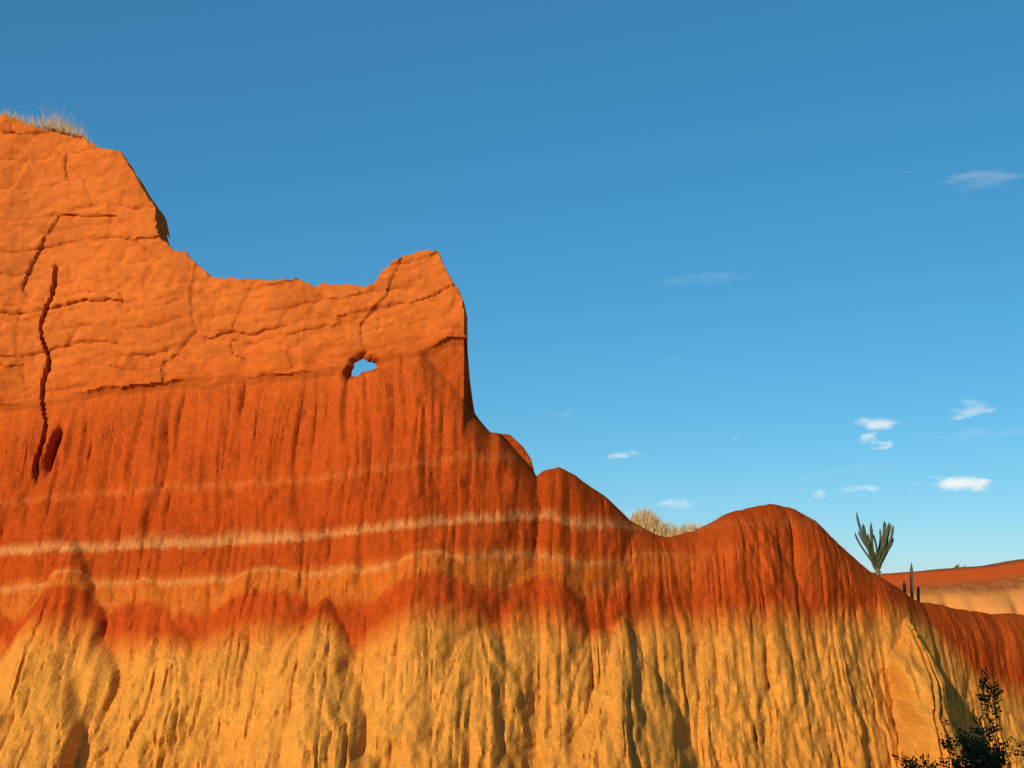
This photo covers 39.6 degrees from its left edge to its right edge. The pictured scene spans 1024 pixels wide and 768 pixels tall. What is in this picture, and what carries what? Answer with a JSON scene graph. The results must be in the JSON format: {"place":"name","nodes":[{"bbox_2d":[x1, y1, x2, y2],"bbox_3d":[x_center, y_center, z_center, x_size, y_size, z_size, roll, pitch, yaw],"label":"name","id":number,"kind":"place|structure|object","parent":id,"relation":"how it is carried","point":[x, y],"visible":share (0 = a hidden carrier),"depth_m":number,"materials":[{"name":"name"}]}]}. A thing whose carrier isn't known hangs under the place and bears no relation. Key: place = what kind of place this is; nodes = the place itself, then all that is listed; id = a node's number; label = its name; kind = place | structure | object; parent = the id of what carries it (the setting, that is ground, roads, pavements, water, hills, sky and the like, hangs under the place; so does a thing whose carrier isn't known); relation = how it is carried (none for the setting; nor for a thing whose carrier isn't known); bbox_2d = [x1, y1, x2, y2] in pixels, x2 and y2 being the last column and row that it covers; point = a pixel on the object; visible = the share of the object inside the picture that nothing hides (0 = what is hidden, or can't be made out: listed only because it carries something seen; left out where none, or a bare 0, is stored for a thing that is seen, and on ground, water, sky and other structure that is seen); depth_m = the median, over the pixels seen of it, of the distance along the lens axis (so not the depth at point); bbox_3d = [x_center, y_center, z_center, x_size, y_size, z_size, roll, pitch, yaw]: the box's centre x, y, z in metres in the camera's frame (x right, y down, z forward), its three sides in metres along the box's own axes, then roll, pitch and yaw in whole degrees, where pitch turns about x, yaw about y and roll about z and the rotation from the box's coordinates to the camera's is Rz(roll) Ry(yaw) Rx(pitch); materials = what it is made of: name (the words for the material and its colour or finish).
{"place":"outdoors","nodes":[
{"label":"outdoors","id":0,"kind":"place"},
{"bbox_2d":[0,115,1023,767],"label":"cliff","id":1,"kind":"structure","parent":0,"point":[248,523],"depth_m":39.43,"materials":[{"name":"stone"}]},
{"bbox_2d":[3,109,95,144],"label":"dry grass","id":2,"kind":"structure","parent":1,"relation":"on","point":[32,122],"depth_m":42.01,"materials":[{"name":"plant"}]},
{"bbox_2d":[32,101,86,134],"bbox_3d":[-13.482,-7.692,42.668,1.799,1.095,2.373,0,-9,0],"label":"grass tuft","id":3,"kind":"object","parent":1,"relation":"on","point":[59,123],"visible":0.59,"depth_m":42.13,"materials":[{"name":"plant"}]},
{"bbox_2d":[549,466,1000,613],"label":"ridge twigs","id":4,"kind":"object","parent":1,"relation":"on","point":[836,540],"visible":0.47,"depth_m":48.49,"materials":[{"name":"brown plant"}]},
{"bbox_2d":[855,511,893,575],"bbox_3d":[12.918,5.806,50.448,1.331,2.568,1.257,0,-9,0],"label":"candelabra cactus","id":5,"kind":"object","parent":1,"relation":"on","point":[877,558],"visible":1,"depth_m":50.27,"materials":[{"name":"green plant"}]},
{"bbox_2d":[903,563,919,601],"bbox_3d":[15.176,7.810,54.035,0.627,2.038,0.137,-4,-10,24],"label":"column cactus","id":6,"kind":"object","parent":1,"relation":"attached to","point":[911,586],"depth_m":54.02,"materials":[{"name":"green plant"}]},
{"bbox_2d":[0,0,1023,573],"label":"sky","id":7,"kind":"structure","parent":0,"point":[707,260],"materials":[{"name":"blue"}]},
{"bbox_2d":[627,505,703,536],"bbox_3d":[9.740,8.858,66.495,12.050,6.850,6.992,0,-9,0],"label":"rise grass","id":8,"kind":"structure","parent":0,"point":[643,517],"depth_m":69.19,"materials":[{"name":"plant"}]},
{"bbox_2d":[879,559,1023,614],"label":"hill","id":9,"kind":"structure","parent":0,"point":[997,587],"depth_m":147.20,"materials":[{"name":"stone"}]},
{"bbox_3d":[0.000,0.293,-4.349,28.000,18.878,23.500,0,-9,0],"label":"bank","id":10,"kind":"object","parent":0,"visible":0},
{"bbox_2d":[892,666,1023,767],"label":"thorn bush","id":11,"kind":"object","parent":10,"relation":"on","point":[972,755],"visible":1,"depth_m":6.37,"materials":[{"name":"green plant"}]}
]}

